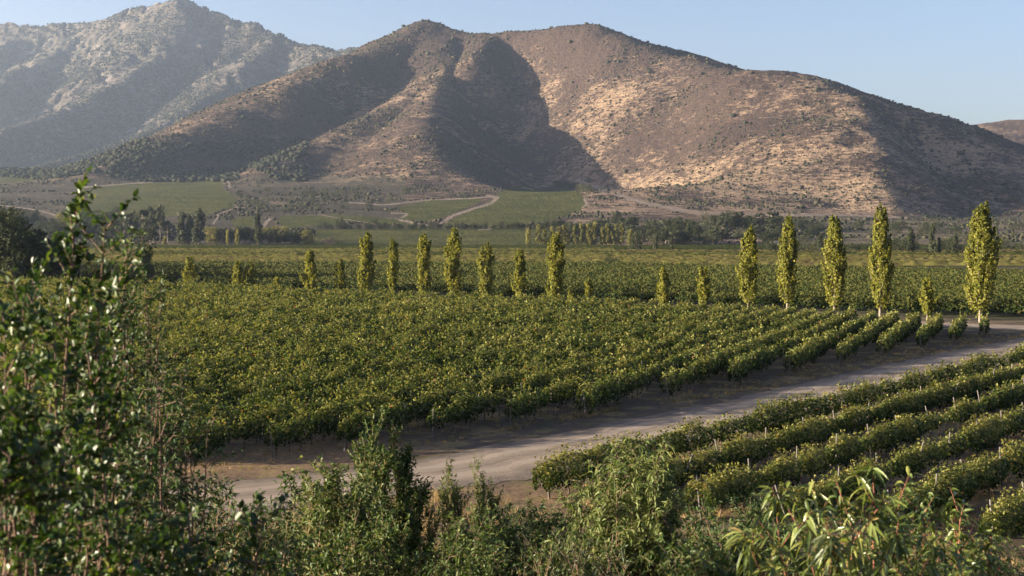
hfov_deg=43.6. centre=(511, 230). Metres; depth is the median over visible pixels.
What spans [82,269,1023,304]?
vine row
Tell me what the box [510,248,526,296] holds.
poplar
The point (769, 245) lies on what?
shrub
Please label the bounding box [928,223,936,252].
poplar
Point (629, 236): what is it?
poplar
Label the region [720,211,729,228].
round tree
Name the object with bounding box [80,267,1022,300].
vine row
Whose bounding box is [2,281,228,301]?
vine row
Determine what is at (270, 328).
vine row
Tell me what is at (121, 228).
eucalyptus
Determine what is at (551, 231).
poplar
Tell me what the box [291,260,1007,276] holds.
vine row
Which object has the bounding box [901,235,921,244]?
shrub
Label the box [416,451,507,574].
feathery bush
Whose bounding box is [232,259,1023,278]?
vine row
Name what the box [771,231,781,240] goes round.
round tree
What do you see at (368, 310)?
vine row
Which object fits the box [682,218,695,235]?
round tree
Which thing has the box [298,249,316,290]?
poplar
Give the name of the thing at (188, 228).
tall tree
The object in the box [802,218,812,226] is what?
shrub
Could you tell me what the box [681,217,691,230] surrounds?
round tree
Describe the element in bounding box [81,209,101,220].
round tree
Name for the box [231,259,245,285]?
poplar
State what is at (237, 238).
poplar
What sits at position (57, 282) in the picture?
vine row
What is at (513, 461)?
dirt road
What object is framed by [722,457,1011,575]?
peach tree
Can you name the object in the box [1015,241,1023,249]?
shrub
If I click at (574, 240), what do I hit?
poplar
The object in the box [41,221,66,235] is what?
round tree
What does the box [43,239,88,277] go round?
round tree
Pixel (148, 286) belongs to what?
vine row
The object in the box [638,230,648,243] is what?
round tree
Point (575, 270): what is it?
vine row
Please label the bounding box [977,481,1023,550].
vine row
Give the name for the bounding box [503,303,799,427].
vine row
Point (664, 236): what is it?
round tree
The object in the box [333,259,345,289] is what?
poplar
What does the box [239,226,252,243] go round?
round tree
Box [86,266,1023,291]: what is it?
vine row
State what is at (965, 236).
shrub
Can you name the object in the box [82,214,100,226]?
round tree
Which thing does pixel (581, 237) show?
poplar
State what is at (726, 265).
vine row
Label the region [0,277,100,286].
vine row
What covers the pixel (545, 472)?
vine row
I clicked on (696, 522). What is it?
leafy bush
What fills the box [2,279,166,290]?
vine row
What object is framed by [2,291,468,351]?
vine row
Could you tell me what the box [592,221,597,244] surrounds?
poplar
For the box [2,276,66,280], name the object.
vine row
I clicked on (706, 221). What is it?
round tree
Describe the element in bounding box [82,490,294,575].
glossy shrub
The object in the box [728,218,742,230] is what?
round tree
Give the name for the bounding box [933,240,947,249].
shrub
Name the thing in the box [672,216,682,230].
round tree
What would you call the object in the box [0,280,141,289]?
vine row
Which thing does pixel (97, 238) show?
shrub
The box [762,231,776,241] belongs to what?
round tree
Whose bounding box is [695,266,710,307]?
poplar
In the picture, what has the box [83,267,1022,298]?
vine row
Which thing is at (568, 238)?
poplar
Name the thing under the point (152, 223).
eucalyptus
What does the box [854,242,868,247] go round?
shrub
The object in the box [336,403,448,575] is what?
pointed bush
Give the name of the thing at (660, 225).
round tree
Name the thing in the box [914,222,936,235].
shrub
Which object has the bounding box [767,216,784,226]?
round tree
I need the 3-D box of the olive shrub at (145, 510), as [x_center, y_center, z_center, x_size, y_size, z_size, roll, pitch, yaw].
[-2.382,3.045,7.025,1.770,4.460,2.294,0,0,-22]
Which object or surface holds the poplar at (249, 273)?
on the ground at (642, 404)
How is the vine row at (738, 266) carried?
on the ground at (642, 404)
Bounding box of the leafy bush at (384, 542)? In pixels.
[292,507,437,575]
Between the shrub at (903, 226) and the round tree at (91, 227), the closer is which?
the round tree at (91, 227)
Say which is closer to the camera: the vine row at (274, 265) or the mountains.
the vine row at (274, 265)
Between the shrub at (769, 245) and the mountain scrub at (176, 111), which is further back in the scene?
the mountain scrub at (176, 111)
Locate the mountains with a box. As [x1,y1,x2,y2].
[0,0,1023,167]
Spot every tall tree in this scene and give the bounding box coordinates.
[176,212,185,244]
[183,213,193,244]
[191,207,205,244]
[254,211,262,244]
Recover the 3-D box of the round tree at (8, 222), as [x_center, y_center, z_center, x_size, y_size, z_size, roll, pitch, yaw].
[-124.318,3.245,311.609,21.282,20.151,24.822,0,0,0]
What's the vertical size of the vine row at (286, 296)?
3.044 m
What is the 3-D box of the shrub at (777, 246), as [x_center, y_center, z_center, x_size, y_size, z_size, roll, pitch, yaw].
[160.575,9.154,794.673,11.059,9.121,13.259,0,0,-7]
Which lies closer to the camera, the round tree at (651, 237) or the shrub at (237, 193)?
the round tree at (651, 237)
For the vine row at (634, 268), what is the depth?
370.71 m
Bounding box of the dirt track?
[665,312,1023,329]
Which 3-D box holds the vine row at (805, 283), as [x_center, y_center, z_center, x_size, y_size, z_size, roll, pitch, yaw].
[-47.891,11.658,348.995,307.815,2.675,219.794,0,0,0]
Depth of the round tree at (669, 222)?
1142.45 m
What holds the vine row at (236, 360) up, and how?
on the ground at (642, 404)
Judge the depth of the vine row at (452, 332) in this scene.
120.95 m
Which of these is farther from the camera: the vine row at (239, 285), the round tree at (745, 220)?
the round tree at (745, 220)
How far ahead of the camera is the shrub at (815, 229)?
1209.68 m
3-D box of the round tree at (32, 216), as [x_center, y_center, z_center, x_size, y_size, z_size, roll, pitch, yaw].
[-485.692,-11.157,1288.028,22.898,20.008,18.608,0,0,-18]
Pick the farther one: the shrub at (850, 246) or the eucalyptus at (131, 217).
the eucalyptus at (131, 217)
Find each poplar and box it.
[142,243,154,279]
[162,236,166,244]
[181,256,197,283]
[225,229,230,244]
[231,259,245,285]
[234,229,239,244]
[241,262,257,286]
[273,276,280,287]
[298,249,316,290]
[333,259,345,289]
[356,231,375,292]
[386,238,399,292]
[415,233,431,294]
[442,227,464,295]
[477,241,495,296]
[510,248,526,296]
[525,227,531,244]
[535,224,541,244]
[542,228,547,244]
[545,232,565,298]
[547,226,553,241]
[556,226,561,242]
[561,224,566,244]
[565,227,570,244]
[567,290,575,299]
[571,225,577,244]
[577,223,584,244]
[584,276,593,298]
[585,223,590,244]
[588,226,594,244]
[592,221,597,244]
[598,227,604,244]
[604,223,609,244]
[608,225,613,244]
[612,224,617,244]
[617,223,624,244]
[627,229,632,245]
[653,231,657,248]
[655,265,670,305]
[669,238,672,248]
[686,222,690,241]
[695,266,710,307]
[734,224,758,306]
[776,212,798,308]
[817,233,823,250]
[820,214,847,313]
[867,203,895,317]
[906,227,915,251]
[917,274,937,318]
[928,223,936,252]
[937,237,940,252]
[951,234,958,251]
[962,201,1001,322]
[995,221,997,236]
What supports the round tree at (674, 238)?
on the hills
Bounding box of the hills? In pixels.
[0,20,1023,244]
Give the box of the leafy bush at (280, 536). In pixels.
[217,494,324,575]
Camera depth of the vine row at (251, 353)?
130.15 m
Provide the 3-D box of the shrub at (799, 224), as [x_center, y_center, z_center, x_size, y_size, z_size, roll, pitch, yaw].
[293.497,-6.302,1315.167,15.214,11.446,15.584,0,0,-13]
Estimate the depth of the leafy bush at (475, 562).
14.65 m
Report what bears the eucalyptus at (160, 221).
on the hills
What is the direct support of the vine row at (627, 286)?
on the ground at (642, 404)
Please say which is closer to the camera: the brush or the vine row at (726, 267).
the vine row at (726, 267)
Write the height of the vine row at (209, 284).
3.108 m
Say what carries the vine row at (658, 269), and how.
on the ground at (642, 404)
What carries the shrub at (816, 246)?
on the ground at (642, 404)
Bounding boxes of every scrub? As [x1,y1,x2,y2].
[0,0,360,167]
[52,19,1023,212]
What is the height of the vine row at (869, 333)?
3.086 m
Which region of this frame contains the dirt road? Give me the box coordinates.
[0,337,1023,526]
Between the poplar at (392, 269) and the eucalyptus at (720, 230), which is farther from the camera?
the eucalyptus at (720, 230)
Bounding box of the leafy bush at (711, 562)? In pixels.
[636,508,779,575]
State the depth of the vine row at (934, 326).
150.16 m
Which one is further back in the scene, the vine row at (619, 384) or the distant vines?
the distant vines
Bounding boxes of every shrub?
[0,165,148,575]
[0,252,164,575]
[0,386,221,575]
[7,219,226,573]
[60,350,244,575]
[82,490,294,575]
[91,231,109,244]
[173,460,313,575]
[235,190,243,196]
[299,230,314,244]
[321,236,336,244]
[364,201,372,207]
[497,221,503,228]
[586,184,591,192]
[601,256,618,262]
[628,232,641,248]
[761,238,778,248]
[764,241,776,250]
[793,219,803,228]
[793,238,808,248]
[801,229,812,239]
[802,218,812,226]
[802,240,817,249]
[807,225,821,234]
[817,222,828,227]
[846,240,861,250]
[851,220,864,228]
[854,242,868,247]
[887,240,903,250]
[888,220,904,233]
[893,222,910,229]
[898,239,906,249]
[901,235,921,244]
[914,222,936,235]
[914,240,922,249]
[917,245,929,251]
[925,217,942,227]
[931,221,943,227]
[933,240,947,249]
[935,227,949,232]
[945,224,961,235]
[946,239,960,250]
[952,230,969,241]
[1000,242,1020,248]
[1009,221,1023,228]
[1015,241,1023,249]
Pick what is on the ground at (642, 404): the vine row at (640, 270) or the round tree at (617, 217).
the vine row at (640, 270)
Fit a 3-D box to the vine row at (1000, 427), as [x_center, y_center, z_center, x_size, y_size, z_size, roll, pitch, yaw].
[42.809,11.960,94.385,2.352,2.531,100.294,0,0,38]
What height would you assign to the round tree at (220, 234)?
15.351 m
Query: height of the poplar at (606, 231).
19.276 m
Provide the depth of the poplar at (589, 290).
224.20 m
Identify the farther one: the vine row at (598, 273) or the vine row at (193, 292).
the vine row at (598, 273)
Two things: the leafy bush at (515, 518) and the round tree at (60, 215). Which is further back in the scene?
the round tree at (60, 215)
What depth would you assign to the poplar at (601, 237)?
999.07 m
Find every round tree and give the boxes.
[0,203,32,249]
[0,228,54,278]
[21,209,40,225]
[30,212,47,223]
[35,225,47,231]
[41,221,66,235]
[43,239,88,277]
[46,223,66,235]
[48,218,59,228]
[55,212,71,235]
[60,221,75,235]
[66,226,88,239]
[75,218,90,230]
[79,228,98,238]
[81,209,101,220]
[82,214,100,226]
[87,217,102,231]
[92,223,106,232]
[95,218,120,237]
[108,205,119,213]
[111,218,126,236]
[136,227,162,248]
[203,226,220,242]
[210,231,222,243]
[214,227,232,244]
[229,226,244,243]
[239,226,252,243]
[244,230,254,243]
[247,232,264,243]
[252,227,270,244]
[262,228,279,244]
[266,231,281,244]
[271,225,291,243]
[280,232,301,244]
[291,231,302,244]
[292,228,313,243]
[335,215,346,228]
[541,220,554,230]
[550,219,563,230]
[585,219,603,226]
[589,219,604,226]
[606,219,619,225]
[611,213,625,223]
[624,227,637,240]
[626,215,635,222]
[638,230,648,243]
[646,227,658,242]
[647,220,659,231]
[657,228,669,243]
[659,219,666,227]
[665,218,681,226]
[665,227,681,242]
[667,230,682,244]
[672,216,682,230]
[674,231,690,242]
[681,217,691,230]
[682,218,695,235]
[689,225,702,244]
[691,231,714,244]
[699,211,718,228]
[704,228,719,244]
[706,214,726,228]
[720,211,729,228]
[726,213,742,233]
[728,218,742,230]
[732,227,747,239]
[740,214,760,230]
[746,218,758,228]
[758,232,773,243]
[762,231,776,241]
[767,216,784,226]
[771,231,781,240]
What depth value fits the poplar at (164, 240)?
1024.30 m
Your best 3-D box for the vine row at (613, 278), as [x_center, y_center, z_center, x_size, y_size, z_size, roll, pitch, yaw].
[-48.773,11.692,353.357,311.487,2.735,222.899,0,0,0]
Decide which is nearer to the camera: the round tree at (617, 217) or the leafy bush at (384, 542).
the leafy bush at (384, 542)
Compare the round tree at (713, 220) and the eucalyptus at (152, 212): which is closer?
the eucalyptus at (152, 212)
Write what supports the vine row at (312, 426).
on the ground at (642, 404)
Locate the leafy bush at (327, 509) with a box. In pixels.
[272,454,396,574]
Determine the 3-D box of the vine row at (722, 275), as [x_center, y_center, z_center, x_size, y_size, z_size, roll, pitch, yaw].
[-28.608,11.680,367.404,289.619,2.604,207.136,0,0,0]
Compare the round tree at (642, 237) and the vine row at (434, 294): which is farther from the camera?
the round tree at (642, 237)
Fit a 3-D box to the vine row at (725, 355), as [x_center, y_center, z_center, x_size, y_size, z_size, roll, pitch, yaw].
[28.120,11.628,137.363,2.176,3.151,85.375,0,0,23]
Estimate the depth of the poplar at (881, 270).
189.61 m
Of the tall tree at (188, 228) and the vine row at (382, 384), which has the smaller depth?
the vine row at (382, 384)
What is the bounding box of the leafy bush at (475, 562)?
[396,500,532,575]
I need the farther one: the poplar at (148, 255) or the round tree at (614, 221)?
the round tree at (614, 221)
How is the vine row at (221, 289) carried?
on the ground at (642, 404)
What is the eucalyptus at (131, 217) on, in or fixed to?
on the hills
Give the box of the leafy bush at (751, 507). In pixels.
[724,489,806,575]
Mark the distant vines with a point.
(722, 254)
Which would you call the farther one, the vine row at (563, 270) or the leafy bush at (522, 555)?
the vine row at (563, 270)
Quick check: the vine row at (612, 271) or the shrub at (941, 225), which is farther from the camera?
the shrub at (941, 225)
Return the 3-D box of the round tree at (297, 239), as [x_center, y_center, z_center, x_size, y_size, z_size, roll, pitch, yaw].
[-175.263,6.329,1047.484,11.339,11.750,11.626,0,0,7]
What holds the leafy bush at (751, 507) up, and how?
on the ground at (642, 404)
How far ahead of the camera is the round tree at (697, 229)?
1039.75 m
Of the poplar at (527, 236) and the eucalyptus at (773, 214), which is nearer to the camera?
the poplar at (527, 236)
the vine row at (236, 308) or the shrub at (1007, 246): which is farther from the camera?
the shrub at (1007, 246)
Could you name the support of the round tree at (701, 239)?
on the hills
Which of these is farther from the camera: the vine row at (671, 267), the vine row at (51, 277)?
the vine row at (671, 267)
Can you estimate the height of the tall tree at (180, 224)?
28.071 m
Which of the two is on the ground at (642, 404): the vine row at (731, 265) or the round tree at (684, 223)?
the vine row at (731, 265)
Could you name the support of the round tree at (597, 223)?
on the hills
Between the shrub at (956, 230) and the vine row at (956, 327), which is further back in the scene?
the shrub at (956, 230)
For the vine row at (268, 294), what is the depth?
211.60 m
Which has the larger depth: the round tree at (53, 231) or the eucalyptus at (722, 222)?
the eucalyptus at (722, 222)
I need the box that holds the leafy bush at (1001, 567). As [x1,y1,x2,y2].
[754,497,1023,575]
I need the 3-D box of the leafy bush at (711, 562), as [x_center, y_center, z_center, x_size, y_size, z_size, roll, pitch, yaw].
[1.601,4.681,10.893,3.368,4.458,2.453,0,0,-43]
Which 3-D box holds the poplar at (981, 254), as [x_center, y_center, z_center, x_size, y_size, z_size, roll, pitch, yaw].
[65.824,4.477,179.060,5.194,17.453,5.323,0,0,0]
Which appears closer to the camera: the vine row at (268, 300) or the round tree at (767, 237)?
the vine row at (268, 300)
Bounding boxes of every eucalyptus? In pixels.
[118,213,129,238]
[123,219,138,242]
[125,210,141,239]
[137,209,148,229]
[142,216,159,244]
[146,206,161,242]
[154,204,165,239]
[163,220,170,242]
[569,224,578,236]
[575,223,589,232]
[623,219,637,227]
[624,225,641,235]
[640,225,653,241]
[644,220,658,227]
[706,225,723,243]
[712,228,725,244]
[716,216,728,227]
[722,228,729,243]
[730,211,744,219]
[753,225,765,241]
[754,213,766,225]
[765,224,776,233]
[766,212,779,223]
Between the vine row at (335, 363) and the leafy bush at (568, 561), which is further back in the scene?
the vine row at (335, 363)
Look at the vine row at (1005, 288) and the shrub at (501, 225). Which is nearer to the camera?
the vine row at (1005, 288)
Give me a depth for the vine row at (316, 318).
155.90 m
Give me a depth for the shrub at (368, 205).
1645.44 m
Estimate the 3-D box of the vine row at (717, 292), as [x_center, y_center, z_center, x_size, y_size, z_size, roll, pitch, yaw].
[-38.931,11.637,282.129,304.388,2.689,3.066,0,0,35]
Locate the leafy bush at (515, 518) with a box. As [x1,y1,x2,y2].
[496,503,585,575]
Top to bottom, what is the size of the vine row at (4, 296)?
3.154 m
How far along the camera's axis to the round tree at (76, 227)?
1098.91 m
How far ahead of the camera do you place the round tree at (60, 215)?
1153.19 m
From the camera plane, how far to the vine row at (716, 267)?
385.08 m
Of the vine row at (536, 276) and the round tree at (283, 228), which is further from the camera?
the round tree at (283, 228)
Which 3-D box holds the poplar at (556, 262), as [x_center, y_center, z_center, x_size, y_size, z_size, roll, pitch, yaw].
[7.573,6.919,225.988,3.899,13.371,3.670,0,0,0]
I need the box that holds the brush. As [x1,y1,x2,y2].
[0,174,1023,242]
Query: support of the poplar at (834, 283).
on the ground at (642, 404)
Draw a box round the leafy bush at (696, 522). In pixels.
[666,487,800,575]
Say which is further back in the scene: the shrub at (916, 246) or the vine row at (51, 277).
the shrub at (916, 246)
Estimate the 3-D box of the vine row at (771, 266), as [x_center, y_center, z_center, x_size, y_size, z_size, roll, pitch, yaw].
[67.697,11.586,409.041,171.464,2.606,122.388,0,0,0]
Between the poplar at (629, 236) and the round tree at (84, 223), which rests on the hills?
the round tree at (84, 223)
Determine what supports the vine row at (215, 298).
on the ground at (642, 404)
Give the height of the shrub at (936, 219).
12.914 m
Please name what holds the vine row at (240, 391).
on the ground at (642, 404)
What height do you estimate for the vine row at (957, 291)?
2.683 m
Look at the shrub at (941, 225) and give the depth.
1394.49 m
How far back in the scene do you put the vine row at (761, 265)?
412.82 m
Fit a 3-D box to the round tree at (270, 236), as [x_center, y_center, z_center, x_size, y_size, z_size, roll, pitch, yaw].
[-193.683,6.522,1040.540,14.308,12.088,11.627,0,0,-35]
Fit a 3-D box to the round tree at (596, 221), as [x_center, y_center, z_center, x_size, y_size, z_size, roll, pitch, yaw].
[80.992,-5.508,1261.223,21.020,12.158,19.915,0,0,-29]
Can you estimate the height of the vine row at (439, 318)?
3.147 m
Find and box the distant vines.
[69,244,1023,265]
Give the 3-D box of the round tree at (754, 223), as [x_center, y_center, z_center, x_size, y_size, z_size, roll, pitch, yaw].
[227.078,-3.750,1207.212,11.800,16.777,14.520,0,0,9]
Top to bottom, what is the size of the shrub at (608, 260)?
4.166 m
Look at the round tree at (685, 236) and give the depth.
1048.67 m
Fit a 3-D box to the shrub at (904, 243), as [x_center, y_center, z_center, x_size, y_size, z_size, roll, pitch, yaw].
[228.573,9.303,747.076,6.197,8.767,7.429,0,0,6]
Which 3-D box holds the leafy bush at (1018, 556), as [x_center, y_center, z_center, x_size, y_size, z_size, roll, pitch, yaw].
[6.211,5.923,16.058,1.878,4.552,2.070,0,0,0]
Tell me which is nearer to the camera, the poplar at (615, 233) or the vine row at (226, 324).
the vine row at (226, 324)
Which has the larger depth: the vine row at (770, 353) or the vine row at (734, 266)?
the vine row at (734, 266)
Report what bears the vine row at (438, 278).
on the ground at (642, 404)
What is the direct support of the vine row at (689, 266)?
on the ground at (642, 404)
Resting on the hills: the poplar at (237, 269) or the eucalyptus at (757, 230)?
the eucalyptus at (757, 230)
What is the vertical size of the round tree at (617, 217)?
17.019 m
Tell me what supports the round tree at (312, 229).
on the hills
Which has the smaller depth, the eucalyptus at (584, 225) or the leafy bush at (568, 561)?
the leafy bush at (568, 561)
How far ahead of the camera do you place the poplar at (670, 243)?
779.35 m
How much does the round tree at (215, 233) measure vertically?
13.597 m
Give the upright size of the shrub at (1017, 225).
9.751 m
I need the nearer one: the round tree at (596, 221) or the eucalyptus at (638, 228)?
the eucalyptus at (638, 228)
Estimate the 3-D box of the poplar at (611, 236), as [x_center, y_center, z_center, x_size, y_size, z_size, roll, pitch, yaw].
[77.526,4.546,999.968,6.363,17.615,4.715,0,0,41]
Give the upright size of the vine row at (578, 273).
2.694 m
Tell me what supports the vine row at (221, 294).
on the ground at (642, 404)
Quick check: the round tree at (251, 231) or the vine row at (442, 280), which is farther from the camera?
the round tree at (251, 231)
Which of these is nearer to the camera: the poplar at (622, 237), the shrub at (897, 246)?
the shrub at (897, 246)
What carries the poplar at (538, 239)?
on the ground at (642, 404)
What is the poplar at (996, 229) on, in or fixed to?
on the hills
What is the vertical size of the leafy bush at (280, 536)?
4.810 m
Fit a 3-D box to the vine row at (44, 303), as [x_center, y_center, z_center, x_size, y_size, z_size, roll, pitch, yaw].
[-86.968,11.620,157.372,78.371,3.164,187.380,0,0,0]
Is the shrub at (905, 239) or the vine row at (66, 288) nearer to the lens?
the vine row at (66, 288)
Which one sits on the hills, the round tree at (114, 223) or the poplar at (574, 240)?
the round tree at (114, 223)
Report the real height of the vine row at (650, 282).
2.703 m
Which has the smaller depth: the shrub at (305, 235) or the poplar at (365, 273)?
the poplar at (365, 273)
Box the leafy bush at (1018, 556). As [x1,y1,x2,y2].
[979,527,1023,575]
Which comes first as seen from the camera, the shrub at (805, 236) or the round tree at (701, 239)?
the round tree at (701, 239)
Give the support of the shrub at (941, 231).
on the hills
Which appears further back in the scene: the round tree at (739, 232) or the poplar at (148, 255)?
the round tree at (739, 232)
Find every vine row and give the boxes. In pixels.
[0,274,63,282]
[0,276,84,283]
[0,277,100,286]
[0,278,120,286]
[0,280,140,290]
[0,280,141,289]
[0,281,179,293]
[0,282,241,302]
[0,284,279,310]
[0,285,286,311]
[0,286,298,316]
[0,286,327,319]
[0,290,440,344]
[0,291,525,369]
[0,292,457,345]
[0,292,497,362]
[0,293,504,361]
[0,293,539,380]
[0,293,552,378]
[0,293,567,385]
[0,295,583,390]
[0,296,597,400]
[1,278,141,288]
[1,280,192,296]
[1,280,207,296]
[1,281,189,295]
[1,289,423,339]
[1,291,481,359]
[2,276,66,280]
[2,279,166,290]
[2,280,98,288]
[2,281,213,299]
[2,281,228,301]
[2,282,220,300]
[2,283,258,306]
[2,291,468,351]
[2,298,661,439]
[3,289,402,338]
[4,284,263,307]
[4,289,375,324]
[5,278,170,290]
[5,283,296,311]
[5,286,317,315]
[5,288,416,334]
[6,277,99,284]
[7,289,338,317]
[8,296,625,417]
[8,297,640,418]
[9,287,354,322]
[9,287,390,330]
[19,276,87,282]
[20,296,611,408]
[24,301,674,444]
[25,287,364,321]
[35,271,1023,313]
[38,283,247,304]
[77,299,690,450]
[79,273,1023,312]
[80,264,1022,293]
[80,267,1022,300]
[80,269,1016,300]
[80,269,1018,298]
[80,271,1020,306]
[81,260,1022,283]
[81,262,1022,290]
[81,264,1023,291]
[81,266,1023,297]
[82,260,1020,285]
[82,261,1023,288]
[82,262,1022,288]
[82,264,1022,291]
[82,266,1023,295]
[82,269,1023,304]
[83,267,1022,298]
[83,269,1023,303]
[84,261,1021,285]
[84,265,1023,293]
[84,270,1022,304]
[85,261,1022,287]
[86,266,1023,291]
[87,261,1021,287]
[87,273,1023,308]
[88,267,1023,293]
[91,262,1023,287]
[98,264,1017,287]
[99,263,1023,289]
[100,260,1020,285]
[109,260,1023,282]
[128,300,708,454]
[151,260,1010,282]
[152,260,1023,281]
[154,260,1023,280]
[155,260,1021,281]
[166,260,1023,279]
[177,302,726,464]
[178,259,1018,279]
[194,260,1021,278]
[210,260,1023,278]
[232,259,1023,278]
[243,260,1019,278]
[251,260,1020,277]
[260,260,1021,276]
[264,301,742,456]
[290,260,1020,275]
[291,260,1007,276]
[301,259,1023,276]
[320,260,1020,275]
[328,259,1023,273]
[335,304,760,450]
[344,260,1022,275]
[357,260,1023,274]
[379,260,1016,272]
[382,259,1022,274]
[410,259,1017,273]
[412,260,1013,273]
[426,304,778,438]
[439,259,1023,272]
[440,259,1022,272]
[465,259,1008,269]
[466,259,1023,272]
[496,259,998,270]
[497,260,1013,271]
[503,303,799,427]
[505,260,1016,270]
[528,342,1023,498]
[529,259,1021,270]
[534,260,1011,270]
[571,307,817,416]
[611,359,1023,499]
[658,307,836,399]
[679,375,1023,519]
[726,304,858,386]
[775,402,1023,525]
[782,309,877,375]
[835,309,899,365]
[872,436,1023,531]
[875,310,921,356]
[915,312,944,349]
[946,314,967,341]
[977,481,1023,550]
[978,312,990,337]
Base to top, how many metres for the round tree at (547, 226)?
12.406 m
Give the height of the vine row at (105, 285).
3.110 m
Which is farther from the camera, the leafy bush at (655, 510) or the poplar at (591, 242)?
the poplar at (591, 242)
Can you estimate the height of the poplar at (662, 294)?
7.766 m
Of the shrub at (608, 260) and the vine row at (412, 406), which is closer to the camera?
the vine row at (412, 406)
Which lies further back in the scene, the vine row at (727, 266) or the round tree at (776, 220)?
the round tree at (776, 220)
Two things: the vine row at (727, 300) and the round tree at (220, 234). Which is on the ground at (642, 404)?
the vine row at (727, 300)
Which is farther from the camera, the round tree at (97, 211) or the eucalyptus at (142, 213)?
the round tree at (97, 211)
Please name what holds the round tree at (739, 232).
on the hills
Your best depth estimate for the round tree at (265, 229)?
1050.34 m
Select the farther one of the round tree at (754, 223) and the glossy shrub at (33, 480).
the round tree at (754, 223)
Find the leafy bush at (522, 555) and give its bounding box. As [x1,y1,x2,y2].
[465,486,589,575]
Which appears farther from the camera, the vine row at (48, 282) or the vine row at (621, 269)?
the vine row at (621, 269)
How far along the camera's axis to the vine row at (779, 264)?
404.16 m
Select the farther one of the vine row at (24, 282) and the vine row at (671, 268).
the vine row at (671, 268)
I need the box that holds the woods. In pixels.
[0,135,309,181]
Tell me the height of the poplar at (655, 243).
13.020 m
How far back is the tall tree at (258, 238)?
1006.01 m
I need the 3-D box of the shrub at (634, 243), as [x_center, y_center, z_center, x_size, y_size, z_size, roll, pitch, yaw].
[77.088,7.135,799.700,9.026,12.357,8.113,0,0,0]
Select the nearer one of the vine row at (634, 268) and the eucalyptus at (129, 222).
the vine row at (634, 268)
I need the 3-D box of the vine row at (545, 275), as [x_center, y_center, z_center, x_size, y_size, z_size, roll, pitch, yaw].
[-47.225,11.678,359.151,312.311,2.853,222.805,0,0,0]
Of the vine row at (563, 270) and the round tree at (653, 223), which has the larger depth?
the round tree at (653, 223)
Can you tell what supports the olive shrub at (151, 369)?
on the ground at (642, 404)
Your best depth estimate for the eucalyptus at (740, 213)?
1280.59 m
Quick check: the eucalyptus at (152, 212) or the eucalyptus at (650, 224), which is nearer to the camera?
the eucalyptus at (152, 212)
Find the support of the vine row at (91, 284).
on the ground at (642, 404)
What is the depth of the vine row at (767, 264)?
413.78 m
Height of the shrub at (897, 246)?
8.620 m
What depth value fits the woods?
2517.15 m
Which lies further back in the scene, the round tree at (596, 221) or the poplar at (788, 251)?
the round tree at (596, 221)
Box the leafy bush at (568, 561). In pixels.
[513,526,646,575]
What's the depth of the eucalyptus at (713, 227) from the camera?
1040.09 m
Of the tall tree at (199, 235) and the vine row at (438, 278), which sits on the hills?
the tall tree at (199, 235)
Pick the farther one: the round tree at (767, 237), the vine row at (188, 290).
the round tree at (767, 237)
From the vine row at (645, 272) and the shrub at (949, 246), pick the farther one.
the shrub at (949, 246)
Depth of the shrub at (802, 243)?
804.39 m
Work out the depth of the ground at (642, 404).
80.74 m
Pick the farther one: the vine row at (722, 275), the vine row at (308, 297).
the vine row at (722, 275)
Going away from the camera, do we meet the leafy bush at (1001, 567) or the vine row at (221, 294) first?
the leafy bush at (1001, 567)
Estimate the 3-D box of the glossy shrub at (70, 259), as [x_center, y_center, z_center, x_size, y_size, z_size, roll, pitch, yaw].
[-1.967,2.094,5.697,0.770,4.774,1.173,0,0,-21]
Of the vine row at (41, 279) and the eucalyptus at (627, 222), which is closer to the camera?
the vine row at (41, 279)
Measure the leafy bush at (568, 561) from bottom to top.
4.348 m
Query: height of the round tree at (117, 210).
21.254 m
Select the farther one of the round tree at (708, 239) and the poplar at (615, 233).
the round tree at (708, 239)
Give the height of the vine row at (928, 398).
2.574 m
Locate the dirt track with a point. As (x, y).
(996, 326)
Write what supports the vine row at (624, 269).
on the ground at (642, 404)
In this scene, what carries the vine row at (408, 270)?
on the ground at (642, 404)
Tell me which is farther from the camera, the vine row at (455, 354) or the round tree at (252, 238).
the round tree at (252, 238)
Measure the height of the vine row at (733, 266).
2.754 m
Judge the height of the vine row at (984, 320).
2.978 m
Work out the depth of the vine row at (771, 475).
68.65 m
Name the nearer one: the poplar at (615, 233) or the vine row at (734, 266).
the vine row at (734, 266)
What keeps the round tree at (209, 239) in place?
on the hills
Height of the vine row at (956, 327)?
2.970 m
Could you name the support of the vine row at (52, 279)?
on the ground at (642, 404)
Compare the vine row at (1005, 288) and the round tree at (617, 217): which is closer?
the vine row at (1005, 288)
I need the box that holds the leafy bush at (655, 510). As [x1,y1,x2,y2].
[544,429,691,575]
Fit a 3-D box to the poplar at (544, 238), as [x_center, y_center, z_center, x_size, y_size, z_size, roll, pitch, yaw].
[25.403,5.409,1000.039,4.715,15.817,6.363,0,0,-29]
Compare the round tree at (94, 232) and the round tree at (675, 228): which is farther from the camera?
the round tree at (94, 232)
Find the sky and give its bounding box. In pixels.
[0,0,1023,124]
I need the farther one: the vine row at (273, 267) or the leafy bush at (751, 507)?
the vine row at (273, 267)
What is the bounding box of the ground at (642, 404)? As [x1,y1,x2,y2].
[0,266,1023,575]
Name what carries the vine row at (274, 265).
on the ground at (642, 404)

